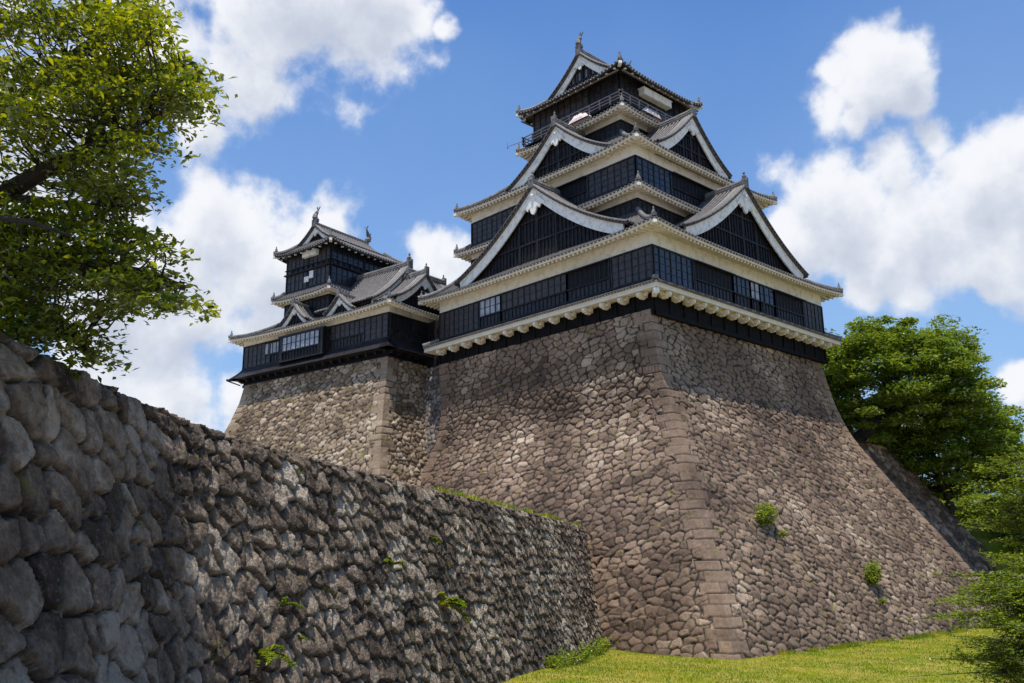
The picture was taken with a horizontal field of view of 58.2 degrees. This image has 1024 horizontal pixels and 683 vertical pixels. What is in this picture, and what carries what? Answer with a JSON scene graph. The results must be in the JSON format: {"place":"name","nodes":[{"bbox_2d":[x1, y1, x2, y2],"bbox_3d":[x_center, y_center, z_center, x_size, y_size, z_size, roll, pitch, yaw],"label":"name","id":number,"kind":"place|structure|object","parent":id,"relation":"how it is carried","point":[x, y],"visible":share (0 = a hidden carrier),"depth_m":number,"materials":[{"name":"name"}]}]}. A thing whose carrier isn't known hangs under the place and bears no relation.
{"place":"outdoors","nodes":[
{"label":"outdoors","id":0,"kind":"place"},
{"bbox_2d":[0,0,1023,521],"label":"sky","id":1,"kind":"structure","parent":0,"point":[887,136],"materials":[{"name":"blue"}]},
{"bbox_2d":[503,626,1023,682],"bbox_3d":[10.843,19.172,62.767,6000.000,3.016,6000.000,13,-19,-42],"label":"lawn ground","id":2,"kind":"structure","parent":0,"point":[589,680],"depth_m":45.95,"materials":[{"name":"green plant"}]},
{"bbox_2d":[0,332,601,682],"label":"boulder wall","id":3,"kind":"structure","parent":2,"relation":"on","point":[140,542],"depth_m":19.76,"materials":[{"name":"grey stone"}]},
{"bbox_2d":[63,363,81,380],"bbox_3d":[-6.844,0.463,14.053,0.577,0.302,0.276,3,-15,-12],"label":"wall weed","id":4,"kind":"object","parent":3,"relation":"attached to","point":[76,375],"depth_m":14.03,"materials":[{"name":"green plant"}]},
{"bbox_2d":[248,643,297,679],"bbox_3d":[-5.264,6.867,19.389,1.200,0.991,1.158,13,-19,-42],"label":"fern","id":5,"kind":"object","parent":3,"relation":"attached to","point":[268,653],"visible":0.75,"depth_m":19.53,"materials":[{"name":"green plant"}]},
{"bbox_2d":[280,597,304,608],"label":"fern","id":6,"kind":"object","parent":3,"relation":"attached to","point":[291,603],"visible":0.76,"depth_m":21.26,"materials":[{"name":"green plant"}]},
{"bbox_2d":[297,633,307,640],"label":"wall weed","id":7,"kind":"object","parent":3,"relation":"attached to","point":[302,637],"depth_m":21.70,"materials":[{"name":"green plant"}]},
{"bbox_2d":[383,557,406,565],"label":"wall weed","id":8,"kind":"object","parent":3,"relation":"attached to","point":[389,559],"depth_m":28.93,"materials":[{"name":"green plant"}]},
{"bbox_2d":[429,536,440,542],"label":"wall weed","id":9,"kind":"object","parent":3,"relation":"attached to","point":[435,539],"depth_m":33.55,"materials":[{"name":"green plant"}]},
{"bbox_2d":[437,592,471,623],"bbox_3d":[-2.455,9.437,32.557,2.060,1.148,0.905,0,-14,-2],"label":"wall weed","id":10,"kind":"object","parent":3,"relation":"attached to","point":[461,603],"depth_m":32.57,"materials":[{"name":"green plant"}]},
{"bbox_2d":[430,486,580,525],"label":"wall top grass","id":11,"kind":"structure","parent":3,"relation":"on","point":[474,497],"depth_m":44.89,"materials":[{"name":"green plant"}]},
{"bbox_2d":[543,654,562,669],"bbox_3d":[1.924,14.961,42.649,0.927,1.062,0.955,13,-19,-42],"label":"foot weed","id":12,"kind":"object","parent":2,"relation":"on","point":[552,665],"visible":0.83,"depth_m":42.58,"materials":[{"name":"green plant"}]},
{"bbox_2d":[545,654,561,666],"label":"foot weed","id":13,"kind":"object","parent":2,"relation":"on","point":[554,660],"visible":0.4,"depth_m":43.45,"materials":[{"name":"green plant"}]},
{"bbox_2d":[553,649,569,666],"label":"foot weed","id":14,"kind":"object","parent":2,"relation":"on","point":[563,655],"visible":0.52,"depth_m":44.91,"materials":[{"name":"green plant"}]},
{"bbox_2d":[557,645,574,665],"bbox_3d":[2.514,15.710,45.642,0.954,1.350,1.194,13,-19,-42],"label":"foot weed","id":15,"kind":"object","parent":2,"relation":"on","point":[564,656],"visible":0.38,"depth_m":45.65,"materials":[{"name":"green plant"}]},
{"bbox_2d":[562,653,577,665],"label":"foot weed","id":16,"kind":"object","parent":2,"relation":"on","point":[571,657],"visible":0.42,"depth_m":46.40,"materials":[{"name":"green plant"}]},
{"bbox_2d":[567,649,581,662],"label":"foot weed","id":17,"kind":"object","parent":2,"relation":"on","point":[574,655],"visible":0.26,"depth_m":47.88,"materials":[{"name":"green plant"}]},
{"bbox_2d":[566,650,586,664],"bbox_3d":[3.186,16.263,46.992,0.900,1.000,1.304,6,-16,-24],"label":"foot weed","id":18,"kind":"object","parent":2,"relation":"on","point":[572,654],"visible":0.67,"depth_m":47.00,"materials":[{"name":"green plant"}]},
{"bbox_2d":[573,652,586,663],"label":"foot weed","id":19,"kind":"object","parent":2,"relation":"on","point":[581,657],"visible":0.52,"depth_m":48.57,"materials":[{"name":"green plant"}]},
{"bbox_2d":[576,652,590,662],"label":"foot weed","id":20,"kind":"object","parent":2,"relation":"on","point":[583,660],"visible":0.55,"depth_m":49.31,"materials":[{"name":"green plant"}]},
{"bbox_2d":[578,642,591,661],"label":"foot weed","id":21,"kind":"object","parent":2,"relation":"on","point":[584,651],"visible":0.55,"depth_m":50.08,"materials":[{"name":"green plant"}]},
{"bbox_2d":[584,639,593,658],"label":"foot weed","id":22,"kind":"object","parent":2,"relation":"on","point":[589,648],"visible":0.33,"depth_m":51.59,"materials":[{"name":"green plant"}]},
{"bbox_2d":[587,638,599,654],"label":"foot weed","id":23,"kind":"object","parent":2,"relation":"on","point":[592,647],"visible":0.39,"depth_m":53.19,"materials":[{"name":"green plant"}]},
{"bbox_2d":[590,639,601,655],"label":"foot weed","id":24,"kind":"object","parent":2,"relation":"on","point":[597,648],"visible":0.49,"depth_m":53.86,"materials":[{"name":"green plant"}]},
{"bbox_2d":[592,636,608,654],"bbox_3d":[5.209,18.182,54.613,1.060,1.341,0.878,13,-19,-42],"label":"foot weed","id":25,"kind":"object","parent":2,"relation":"on","point":[602,647],"visible":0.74,"depth_m":54.63,"materials":[{"name":"green plant"}]},
{"bbox_2d":[599,639,609,650],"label":"foot weed","id":26,"kind":"object","parent":2,"relation":"on","point":[605,645],"visible":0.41,"depth_m":56.11,"materials":[{"name":"green plant"}]},
{"bbox_2d":[603,634,612,647],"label":"foot weed","id":27,"kind":"object","parent":2,"relation":"on","point":[608,640],"visible":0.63,"depth_m":57.63,"materials":[{"name":"green plant"}]},
{"bbox_2d":[420,309,1007,659],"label":"stone base","id":28,"kind":"object","parent":2,"relation":"on","point":[659,458],"visible":0.77,"depth_m":68.58,"materials":[{"name":"stone"}]},
{"bbox_2d":[418,32,843,368],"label":"castle keep","id":29,"kind":"structure","parent":28,"relation":"on","point":[618,204],"depth_m":79.42,"materials":[{"name":"black wood"}]},
{"bbox_2d":[569,113,591,125],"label":"tarp","id":30,"kind":"object","parent":29,"relation":"on","point":[577,118],"visible":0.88,"depth_m":85.19,"materials":[{"name":"white fabric"}]},
{"bbox_2d":[640,107,663,121],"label":"tarp","id":31,"kind":"object","parent":29,"relation":"on","point":[645,110],"visible":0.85,"depth_m":84.46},
{"bbox_2d":[752,501,778,528],"bbox_3d":[17.263,11.835,62.474,2.949,2.059,1.336,13,-19,-42],"label":"shrub","id":32,"kind":"object","parent":28,"relation":"attached to","point":[766,515],"visible":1,"depth_m":62.28,"materials":[{"name":"green plant"}]},
{"bbox_2d":[776,529,788,537],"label":"plant","id":33,"kind":"object","parent":28,"relation":"attached to","point":[781,532],"visible":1,"depth_m":62.61,"materials":[{"name":"green plant"}]},
{"bbox_2d":[862,559,883,586],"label":"shrub","id":34,"kind":"object","parent":28,"relation":"attached to","point":[874,577],"visible":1,"depth_m":66.74,"materials":[{"name":"green plant"}]},
{"bbox_2d":[878,597,887,603],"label":"plant","id":35,"kind":"object","parent":28,"relation":"attached to","point":[882,601],"visible":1,"depth_m":65.79,"materials":[{"name":"green plant"}]},
{"bbox_2d":[855,439,1022,617],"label":"stone base","id":36,"kind":"object","parent":2,"relation":"on","point":[932,509],"visible":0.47,"depth_m":86.63,"materials":[{"name":"stone"}]},
{"bbox_2d":[821,314,1007,448],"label":"oak tree","id":37,"kind":"object","parent":36,"relation":"on","point":[946,362],"visible":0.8,"depth_m":86.52,"materials":[{"name":"green plant"}]},
{"bbox_2d":[896,569,1023,682],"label":"maple shrub","id":38,"kind":"object","parent":2,"relation":"on","point":[1010,653],"visible":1,"depth_m":18.91,"materials":[{"name":"green plant"}]},
{"bbox_2d":[943,450,1023,578],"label":"hemlock tree","id":39,"kind":"object","parent":2,"relation":"on","point":[1016,559],"visible":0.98,"depth_m":24.56,"materials":[{"name":"green plant"}]},
{"bbox_2d":[778,624,991,654],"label":"edge grass","id":40,"kind":"structure","parent":0,"point":[914,636],"depth_m":61.80,"materials":[{"name":"green plant"}]},
{"bbox_2d":[963,524,1023,587],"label":"wooded bank","id":41,"kind":"structure","parent":0,"point":[984,540],"depth_m":89.55,"materials":[{"name":"green plant"}]},
{"bbox_2d":[849,375,1023,514],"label":"oak tree","id":42,"kind":"object","parent":41,"relation":"on","point":[991,434],"visible":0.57,"depth_m":88.77,"materials":[{"name":"green plant"}]},
{"bbox_2d":[955,489,1003,519],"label":"maple tree","id":43,"kind":"object","parent":41,"relation":"on","point":[970,507],"depth_m":110.89,"materials":[{"name":"green plant"}]},
{"bbox_2d":[939,464,1023,524],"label":"maple tree","id":44,"kind":"object","parent":41,"relation":"on","point":[959,514],"visible":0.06,"depth_m":103.83,"materials":[{"name":"green plant"}]},
{"bbox_2d":[962,484,1023,546],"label":"maple tree","id":45,"kind":"object","parent":41,"relation":"on","point":[991,515],"visible":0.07,"depth_m":95.92,"materials":[{"name":"green plant"}]},
{"bbox_2d":[993,494,1023,542],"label":"bank shrub","id":46,"kind":"object","parent":41,"relation":"on","point":[1012,517],"visible":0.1,"depth_m":91.38,"materials":[{"name":"green plant"}]},
{"bbox_2d":[1007,523,1023,571],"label":"bank shrub","id":47,"kind":"object","parent":41,"relation":"on","point":[1017,534],"visible":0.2,"depth_m":87.11,"materials":[{"name":"green plant"}]},
{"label":"terrace ground","id":48,"kind":"structure","parent":0,"visible":0},
{"bbox_2d":[0,0,237,382],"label":"zelkova tree","id":49,"kind":"object","parent":48,"relation":"on","point":[105,85],"visible":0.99,"depth_m":14.45,"materials":[{"name":"green plant"}]},
{"bbox_2d":[224,357,427,485],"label":"stone base","id":50,"kind":"object","parent":48,"relation":"on","point":[367,416],"visible":0.34,"depth_m":86.36,"materials":[{"name":"beige stone"}]},
{"bbox_2d":[226,207,446,387],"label":"castle keep","id":51,"kind":"structure","parent":50,"relation":"on","point":[344,299],"depth_m":93.73,"materials":[{"name":"black wood"}]},
{"bbox_2d":[242,343,269,367],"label":"window","id":52,"kind":"structure","parent":51,"relation":"in","point":[254,355],"depth_m":97.78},
{"bbox_2d":[264,341,278,355],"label":"window","id":53,"kind":"structure","parent":51,"relation":"in","point":[274,346],"depth_m":96.10,"materials":[{"name":"glass"}]},
{"bbox_2d":[268,339,278,361],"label":"window","id":54,"kind":"structure","parent":51,"relation":"in","point":[277,340],"depth_m":96.08,"materials":[{"name":"black wood"}]},
{"bbox_2d":[285,256,307,292],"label":"window","id":55,"kind":"structure","parent":51,"relation":"in","point":[295,282],"depth_m":98.91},
{"bbox_2d":[281,329,319,360],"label":"window","id":56,"kind":"structure","parent":51,"relation":"in","point":[313,337],"depth_m":92.42,"materials":[{"name":"white glass"}]},
{"bbox_2d":[307,246,330,286],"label":"window","id":57,"kind":"structure","parent":51,"relation":"in","point":[321,274],"depth_m":96.64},
{"bbox_2d":[329,319,363,348],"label":"window","id":58,"kind":"structure","parent":51,"relation":"in","point":[356,327],"depth_m":89.66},
{"bbox_2d":[330,246,364,286],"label":"window","id":59,"kind":"structure","parent":51,"relation":"in","point":[340,275],"depth_m":97.30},
{"bbox_2d":[363,313,388,340],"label":"window","id":60,"kind":"structure","parent":51,"relation":"in","point":[378,326],"depth_m":87.16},
{"bbox_2d":[364,258,388,272],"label":"window","id":61,"kind":"structure","parent":51,"relation":"in","point":[370,265],"depth_m":100.64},
{"bbox_2d":[389,313,414,342],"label":"window","id":62,"kind":"structure","parent":51,"relation":"in","point":[396,321],"depth_m":87.61,"materials":[{"name":"black wood"}]},
{"bbox_2d":[424,366,442,458],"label":"joining stone wall","id":63,"kind":"structure","parent":48,"relation":"on","point":[432,401],"depth_m":86.67,"materials":[{"name":"stone"}]}
]}

